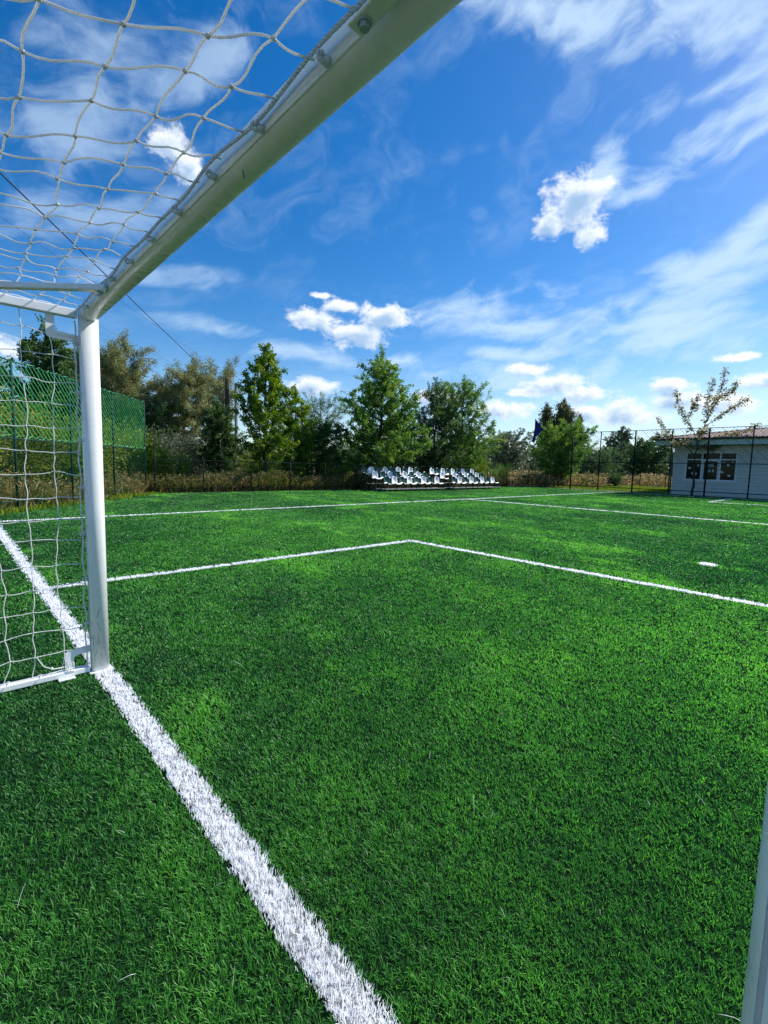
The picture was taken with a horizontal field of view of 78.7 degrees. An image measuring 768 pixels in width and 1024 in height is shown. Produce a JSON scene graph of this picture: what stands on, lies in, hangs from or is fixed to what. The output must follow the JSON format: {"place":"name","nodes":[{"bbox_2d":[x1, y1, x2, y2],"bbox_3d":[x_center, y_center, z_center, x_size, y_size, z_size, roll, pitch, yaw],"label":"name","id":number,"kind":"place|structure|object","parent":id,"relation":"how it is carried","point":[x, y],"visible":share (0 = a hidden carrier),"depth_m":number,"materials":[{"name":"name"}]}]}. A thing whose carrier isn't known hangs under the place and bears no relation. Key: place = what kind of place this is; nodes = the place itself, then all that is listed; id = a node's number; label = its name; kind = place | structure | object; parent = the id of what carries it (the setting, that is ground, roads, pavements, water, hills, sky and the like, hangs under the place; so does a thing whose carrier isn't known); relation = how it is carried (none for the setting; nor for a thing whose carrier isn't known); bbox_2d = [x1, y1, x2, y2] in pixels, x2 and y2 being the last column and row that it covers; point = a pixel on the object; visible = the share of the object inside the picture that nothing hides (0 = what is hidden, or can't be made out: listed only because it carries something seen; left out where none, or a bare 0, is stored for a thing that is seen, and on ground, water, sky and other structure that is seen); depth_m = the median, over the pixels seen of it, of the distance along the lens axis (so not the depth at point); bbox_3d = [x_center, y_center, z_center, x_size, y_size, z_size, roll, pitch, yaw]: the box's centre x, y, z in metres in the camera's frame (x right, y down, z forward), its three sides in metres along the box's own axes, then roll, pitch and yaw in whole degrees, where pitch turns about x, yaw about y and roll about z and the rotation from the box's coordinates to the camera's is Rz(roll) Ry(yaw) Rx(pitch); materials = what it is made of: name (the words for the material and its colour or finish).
{"place":"outdoors","nodes":[
{"label":"outdoors","id":0,"kind":"place"},
{"bbox_2d":[0,486,767,1023],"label":"pitch turf base","id":1,"kind":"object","parent":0,"point":[384,947],"visible":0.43,"depth_m":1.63,"materials":[{"name":"green plant"}]},
{"bbox_2d":[0,524,400,1023],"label":"goal line","id":2,"kind":"object","parent":1,"relation":"on","point":[326,970],"visible":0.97,"depth_m":1.47,"materials":[{"name":"white paint"}]},
{"bbox_2d":[0,492,606,521],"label":"touchline","id":3,"kind":"object","parent":1,"relation":"on","point":[271,508],"visible":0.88,"depth_m":12.49,"materials":[{"name":"white paint"}]},
{"bbox_2d":[0,0,767,1023],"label":"football goal","id":4,"kind":"object","parent":1,"relation":"on","point":[358,48],"visible":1,"depth_m":1.22,"materials":[{"name":"white metal"}]},
{"bbox_2d":[361,466,444,491],"bbox_3d":[1.090,-1.774,24.940,4.665,1.228,1.890,-4,8,-43],"label":"spectator stand","id":5,"kind":"object","parent":1,"relation":"on","point":[395,477],"visible":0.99,"depth_m":24.53,"materials":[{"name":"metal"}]},
{"bbox_2d":[49,540,767,606],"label":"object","id":6,"kind":"object","parent":1,"relation":"on","point":[454,548],"visible":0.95,"depth_m":5.61,"materials":[{"name":"white paint"}]},
{"bbox_2d":[429,468,499,489],"bbox_3d":[4.984,-2.029,28.578,4.795,1.226,1.890,-4,8,-43],"label":"spectator stand","id":7,"kind":"object","parent":1,"relation":"on","point":[470,480],"visible":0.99,"depth_m":28.34,"materials":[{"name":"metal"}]},
{"bbox_2d":[531,419,542,486],"bbox_3d":[10.800,-4.143,33.188,0.746,4.870,0.075,2,6,2],"label":"flag","id":8,"kind":"object","parent":1,"relation":"on","point":[538,429],"visible":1,"depth_m":33.04,"materials":[{"name":"blue fabric"}]},
{"bbox_2d":[470,499,767,524],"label":"halfway line","id":9,"kind":"object","parent":1,"relation":"on","point":[626,512],"visible":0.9,"depth_m":14.46,"materials":[{"name":"white paint"}]},
{"bbox_2d":[619,492,767,500],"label":"goal line","id":10,"kind":"object","parent":1,"relation":"on","point":[691,496],"visible":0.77,"depth_m":25.98,"materials":[{"name":"white paint"}]},
{"bbox_2d":[698,562,716,565],"bbox_3d":[4.472,0.716,6.470,0.205,0.031,0.240,-4,8,-43],"label":"penalty spot","id":11,"kind":"object","parent":1,"relation":"on","point":[706,564],"visible":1,"depth_m":6.44,"materials":[{"name":"white paint"}]},
{"bbox_2d":[708,499,765,505],"bbox_3d":[19.077,-0.243,20.121,5.230,0.023,8.038,-4,8,-43],"label":"penalty area line","id":12,"kind":"object","parent":1,"relation":"on","point":[725,499],"visible":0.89,"depth_m":21.63,"materials":[{"name":"white paint"}]},
{"bbox_2d":[0,0,767,468],"label":"sky","id":13,"kind":"structure","parent":0,"point":[541,201],"materials":[{"name":"blue"}]},
{"bbox_2d":[9,466,767,512],"bbox_3d":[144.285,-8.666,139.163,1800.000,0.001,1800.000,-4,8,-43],"label":"ground","id":14,"kind":"structure","parent":0,"point":[437,487],"depth_m":28.43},
{"bbox_2d":[0,356,24,423],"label":"walnut tree","id":15,"kind":"object","parent":14,"relation":"on","point":[3,363],"visible":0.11,"depth_m":19.17,"materials":[{"name":"green plant"}]},
{"bbox_2d":[0,405,37,475],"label":"shrub","id":16,"kind":"object","parent":14,"relation":"on","point":[4,442],"visible":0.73,"depth_m":12.05,"materials":[{"name":"green plant"}]},
{"bbox_2d":[0,383,67,469],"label":"shrub","id":17,"kind":"object","parent":14,"relation":"on","point":[40,407],"visible":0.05,"depth_m":15.98,"materials":[{"name":"green plant"}]},
{"bbox_2d":[0,314,80,469],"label":"walnut tree","id":18,"kind":"object","parent":14,"relation":"on","point":[67,368],"visible":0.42,"depth_m":18.88,"materials":[{"name":"green plant"}]},
{"bbox_2d":[0,385,82,488],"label":"shrub","id":19,"kind":"object","parent":14,"relation":"on","point":[40,457],"visible":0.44,"depth_m":13.96,"materials":[{"name":"green plant"}]},
{"bbox_2d":[0,401,119,482],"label":"shrub","id":20,"kind":"object","parent":14,"relation":"on","point":[65,465],"visible":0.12,"depth_m":15.93,"materials":[{"name":"green plant"}]},
{"bbox_2d":[16,345,124,422],"bbox_3d":[-21.086,-6.825,31.215,5.778,9.077,6.567,-4,8,-43],"label":"willow tree","id":21,"kind":"object","parent":14,"relation":"on","point":[78,372],"visible":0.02,"depth_m":30.66,"materials":[{"name":"green plant"}]},
{"bbox_2d":[0,356,146,510],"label":"corner fence","id":22,"kind":"object","parent":14,"relation":"on","point":[13,410],"visible":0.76,"depth_m":12.67,"materials":[{"name":"green metal"}]},
{"bbox_2d":[51,411,145,479],"bbox_3d":[-11.291,-2.370,17.925,3.702,3.218,3.909,-4,8,-43],"label":"shrub","id":23,"kind":"object","parent":14,"relation":"on","point":[109,466],"visible":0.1,"depth_m":18.02,"materials":[{"name":"green plant"}]},
{"bbox_2d":[99,328,157,431],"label":"willow tree","id":24,"kind":"object","parent":14,"relation":"on","point":[124,377],"visible":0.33,"depth_m":31.23,"materials":[{"name":"green plant"}]},
{"bbox_2d":[103,419,172,477],"bbox_3d":[-10.862,-2.444,19.944,3.641,2.993,3.099,-4,8,-43],"label":"shrub","id":25,"kind":"object","parent":14,"relation":"on","point":[134,458],"visible":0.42,"depth_m":19.82,"materials":[{"name":"green plant"}]},
{"bbox_2d":[101,393,176,464],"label":"dark tree","id":26,"kind":"object","parent":14,"relation":"on","point":[158,412],"visible":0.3,"depth_m":30.47,"materials":[{"name":"green plant"}]},
{"bbox_2d":[117,421,169,469],"bbox_3d":[-14.969,-3.645,27.837,4.410,3.646,4.721,1,6,-2],"label":"shrub","id":27,"kind":"object","parent":14,"relation":"on","point":[146,434],"visible":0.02,"depth_m":28.27,"materials":[{"name":"green plant"}]},
{"bbox_2d":[120,422,187,476],"bbox_3d":[-11.313,-2.808,22.826,3.520,3.132,3.433,3,6,19],"label":"shrub","id":28,"kind":"object","parent":14,"relation":"on","point":[161,445],"visible":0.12,"depth_m":22.70,"materials":[{"name":"green plant"}]},
{"bbox_2d":[146,444,194,481],"bbox_3d":[-9.253,-1.926,20.184,2.110,1.998,2.500,-4,8,-43],"label":"shrub","id":29,"kind":"object","parent":14,"relation":"on","point":[163,465],"visible":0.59,"depth_m":20.08,"materials":[{"name":"green plant"}]},
{"bbox_2d":[128,350,222,447],"bbox_3d":[-14.657,-6.766,32.586,5.832,9.004,5.156,3,6,11],"label":"willow tree","id":30,"kind":"object","parent":14,"relation":"on","point":[179,393],"visible":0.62,"depth_m":32.18,"materials":[{"name":"green plant"}]},
{"bbox_2d":[163,425,207,478],"bbox_3d":[-11.439,-3.248,26.780,3.428,3.235,3.460,4,6,27],"label":"shrub","id":31,"kind":"object","parent":14,"relation":"on","point":[188,447],"visible":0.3,"depth_m":26.30,"materials":[{"name":"green plant"}]},
{"bbox_2d":[168,428,221,477],"bbox_3d":[-12.441,-3.743,30.605,4.620,3.428,4.014,-1,6,-20],"label":"shrub","id":32,"kind":"object","parent":14,"relation":"on","point":[200,469],"visible":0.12,"depth_m":30.48,"materials":[{"name":"green plant"}]},
{"bbox_2d":[188,354,245,463],"bbox_3d":[-13.240,-7.466,37.216,5.734,9.556,3.924,3,6,19],"label":"willow tree","id":33,"kind":"object","parent":14,"relation":"on","point":[220,390],"visible":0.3,"depth_m":36.18,"materials":[{"name":"green plant"}]},
{"bbox_2d":[187,398,247,476],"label":"dark tree","id":34,"kind":"object","parent":14,"relation":"on","point":[231,451],"visible":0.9,"depth_m":27.27,"materials":[{"name":"green plant"}]},
{"bbox_2d":[225,379,228,446],"bbox_3d":[-11.436,-5.944,34.141,0.380,7.301,0.329,-4,8,-43],"label":"utility pole","id":35,"kind":"object","parent":14,"relation":"on","point":[226,392],"visible":0.35,"depth_m":33.76,"materials":[{"name":"grey wood"}]},
{"bbox_2d":[235,383,243,468],"bbox_3d":[-10.492,-5.895,34.145,0.917,7.250,0.277,2,6,9],"label":"utility pole","id":36,"kind":"object","parent":14,"relation":"on","point":[236,421],"visible":0.27,"depth_m":34.02,"materials":[{"name":"wood"}]},
{"bbox_2d":[1,274,186,370],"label":"overhead cable","id":37,"kind":"object","parent":36,"relation":"attached to","point":[108,330],"visible":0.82,"depth_m":19.41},
{"bbox_2d":[0,172,216,381],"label":"overhead cable","id":38,"kind":"object","parent":36,"relation":"attached to","point":[84,254],"visible":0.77,"depth_m":13.48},
{"bbox_2d":[0,216,224,372],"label":"overhead cable","id":39,"kind":"object","parent":36,"relation":"attached to","point":[122,302],"visible":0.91,"depth_m":17.72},
{"bbox_2d":[0,467,512,511],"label":"weeds","id":40,"kind":"object","parent":14,"relation":"on","point":[344,481],"visible":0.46,"depth_m":19.08,"materials":[{"name":"brown plant"}]},
{"bbox_2d":[234,448,283,471],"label":"shrub","id":41,"kind":"object","parent":14,"relation":"on","point":[241,459],"visible":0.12,"depth_m":31.28,"materials":[{"name":"green plant"}]},
{"bbox_2d":[242,459,279,475],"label":"shrub","id":42,"kind":"object","parent":14,"relation":"on","point":[254,467],"visible":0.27,"depth_m":25.41,"materials":[{"name":"green plant"}]},
{"bbox_2d":[230,342,301,476],"bbox_3d":[-5.435,-4.440,21.824,3.408,6.876,3.150,-4,8,-43],"label":"maple tree","id":43,"kind":"object","parent":14,"relation":"on","point":[266,445],"visible":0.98,"depth_m":21.51,"materials":[{"name":"green plant"}]},
{"bbox_2d":[258,449,285,475],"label":"shrub","id":44,"kind":"object","parent":14,"relation":"on","point":[280,468],"visible":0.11,"depth_m":27.73,"materials":[{"name":"green plant"}]},
{"bbox_2d":[273,383,319,477],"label":"young tree","id":45,"kind":"object","parent":14,"relation":"on","point":[301,415],"visible":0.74,"depth_m":24.01,"materials":[{"name":"green plant"}]},
{"bbox_2d":[276,415,347,478],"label":"elm tree","id":46,"kind":"object","parent":14,"relation":"on","point":[322,441],"visible":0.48,"depth_m":25.98,"materials":[{"name":"green plant"}]},
{"bbox_2d":[293,388,348,467],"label":"acacia tree","id":47,"kind":"object","parent":14,"relation":"on","point":[331,415],"visible":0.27,"depth_m":29.96,"materials":[{"name":"green plant"}]},
{"bbox_2d":[0,485,670,514],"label":"rough grass","id":48,"kind":"structure","parent":14,"relation":"on","point":[6,511],"depth_m":16.18,"materials":[{"name":"brown dry grass"}]},
{"bbox_2d":[17,442,674,476],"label":"woods","id":49,"kind":"object","parent":14,"relation":"on","point":[524,465],"visible":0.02,"depth_m":94.87,"materials":[{"name":"green plant"}]},
{"bbox_2d":[330,441,368,473],"bbox_3d":[-2.433,-3.273,30.060,3.886,3.104,3.900,-4,8,-43],"label":"shrub","id":50,"kind":"object","parent":14,"relation":"on","point":[358,468],"visible":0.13,"depth_m":29.61,"materials":[{"name":"green plant"}]},
{"bbox_2d":[154,447,546,491],"bbox_3d":[1.206,-2.241,27.117,27.099,1.780,1.446,-3,7,-39],"label":"side fence","id":51,"kind":"object","parent":14,"relation":"on","point":[261,487],"visible":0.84,"depth_m":21.37,"materials":[{"name":"metal"}]},
{"bbox_2d":[323,343,433,476],"bbox_3d":[-0.192,-5.390,26.271,5.598,8.163,6.308,-4,8,-43],"label":"linden tree","id":52,"kind":"object","parent":14,"relation":"on","point":[383,453],"visible":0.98,"depth_m":25.81,"materials":[{"name":"green plant"}]},
{"bbox_2d":[355,414,436,476],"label":"elm tree","id":53,"kind":"object","parent":14,"relation":"on","point":[404,464],"visible":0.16,"depth_m":29.75,"materials":[{"name":"green plant"}]},
{"bbox_2d":[402,452,447,473],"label":"shrub","id":54,"kind":"object","parent":14,"relation":"on","point":[420,470],"visible":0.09,"depth_m":34.21,"materials":[{"name":"green plant"}]},
{"bbox_2d":[406,377,468,478],"bbox_3d":[3.395,-5.121,30.167,4.099,7.060,4.334,0,6,-12],"label":"ash tree","id":55,"kind":"object","parent":14,"relation":"on","point":[437,409],"visible":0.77,"depth_m":29.67,"materials":[{"name":"green plant"}]},
{"bbox_2d":[429,374,500,473],"bbox_3d":[5.366,-5.536,31.957,5.500,7.626,5.043,1,6,-4],"label":"walnut tree","id":56,"kind":"object","parent":14,"relation":"on","point":[469,408],"visible":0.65,"depth_m":31.24,"materials":[{"name":"green plant"}]},
{"bbox_2d":[443,426,506,472],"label":"elm tree","id":57,"kind":"object","parent":14,"relation":"on","point":[484,454],"visible":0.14,"depth_m":34.70,"materials":[{"name":"green plant"}]},
{"bbox_2d":[462,453,490,477],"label":"shrub","id":58,"kind":"object","parent":14,"relation":"on","point":[483,467],"visible":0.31,"depth_m":33.38,"materials":[{"name":"green plant"}]},
{"bbox_2d":[482,461,515,479],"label":"shrub","id":59,"kind":"object","parent":14,"relation":"on","point":[503,471],"visible":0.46,"depth_m":35.69,"materials":[{"name":"green plant"}]},
{"bbox_2d":[485,428,532,470],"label":"background tree","id":60,"kind":"object","parent":14,"relation":"on","point":[503,455],"visible":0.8,"depth_m":57.67,"materials":[{"name":"green plant"}]},
{"bbox_2d":[535,401,556,470],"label":"poplar tree","id":61,"kind":"object","parent":14,"relation":"on","point":[546,413],"visible":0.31,"depth_m":84.20,"materials":[{"name":"green plant"}]},
{"bbox_2d":[524,440,583,471],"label":"background tree","id":62,"kind":"object","parent":14,"relation":"on","point":[539,465],"visible":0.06,"depth_m":55.31,"materials":[{"name":"green plant"}]},
{"bbox_2d":[528,416,598,485],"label":"bushy tree","id":63,"kind":"object","parent":14,"relation":"on","point":[558,447],"visible":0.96,"depth_m":35.96,"materials":[{"name":"green plant"}]},
{"bbox_2d":[551,398,578,433],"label":"poplar tree","id":64,"kind":"object","parent":14,"relation":"on","point":[565,412],"visible":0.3,"depth_m":82.43,"materials":[{"name":"green plant"}]},
{"bbox_2d":[538,431,598,473],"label":"background tree","id":65,"kind":"object","parent":14,"relation":"on","point":[582,449],"visible":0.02,"depth_m":62.65,"materials":[{"name":"green plant"}]},
{"bbox_2d":[573,412,584,469],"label":"poplar tree","id":66,"kind":"object","parent":14,"relation":"on","point":[581,417],"visible":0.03,"depth_m":81.70,"materials":[{"name":"green plant"}]},
{"bbox_2d":[566,444,629,477],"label":"background tree","id":67,"kind":"object","parent":14,"relation":"on","point":[606,467],"visible":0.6,"depth_m":48.86,"materials":[{"name":"green plant"}]},
{"bbox_2d":[603,472,624,485],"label":"shrub","id":68,"kind":"object","parent":14,"relation":"on","point":[615,479],"visible":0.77,"depth_m":40.66,"materials":[{"name":"green plant"}]},
{"bbox_2d":[602,426,638,475],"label":"background tree","id":69,"kind":"object","parent":14,"relation":"on","point":[618,437],"visible":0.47,"depth_m":61.66,"materials":[{"name":"green plant"}]},
{"bbox_2d":[582,472,666,486],"bbox_3d":[23.299,-2.614,38.841,0.595,1.363,15.291,-4,8,-43],"label":"field fence","id":70,"kind":"object","parent":14,"relation":"on","point":[640,478],"visible":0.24,"depth_m":39.96,"materials":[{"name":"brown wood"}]},
{"bbox_2d":[618,437,673,480],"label":"background tree","id":71,"kind":"object","parent":14,"relation":"on","point":[646,461],"visible":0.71,"depth_m":51.38,"materials":[{"name":"green plant"}]},
{"bbox_2d":[553,425,767,498],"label":"end fence","id":72,"kind":"object","parent":14,"relation":"on","point":[706,463],"visible":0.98,"depth_m":27.61,"materials":[{"name":"black metal"}]},
{"bbox_2d":[649,367,761,495],"bbox_3d":[18.308,-4.592,26.865,5.202,7.410,1.780,3,6,15],"label":"sapling","id":73,"kind":"object","parent":14,"relation":"on","point":[701,432],"visible":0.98,"depth_m":26.82,"materials":[{"name":"green plant"}]},
{"bbox_2d":[652,427,767,498],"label":"pale building","id":74,"kind":"structure","parent":14,"relation":"on","point":[682,475],"depth_m":26.98,"materials":[{"name":"paint"}]},
{"bbox_2d":[682,452,737,482],"bbox_3d":[19.153,-2.654,27.487,0.180,1.760,2.740,-4,8,-43],"label":"window","id":75,"kind":"structure","parent":74,"relation":"in","point":[698,469],"depth_m":27.41,"materials":[{"name":"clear glass"}]},
{"bbox_2d":[367,468,671,487],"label":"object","id":76,"kind":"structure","parent":0,"point":[551,480],"depth_m":37.62,"materials":[{"name":"brown plant"}]}
]}

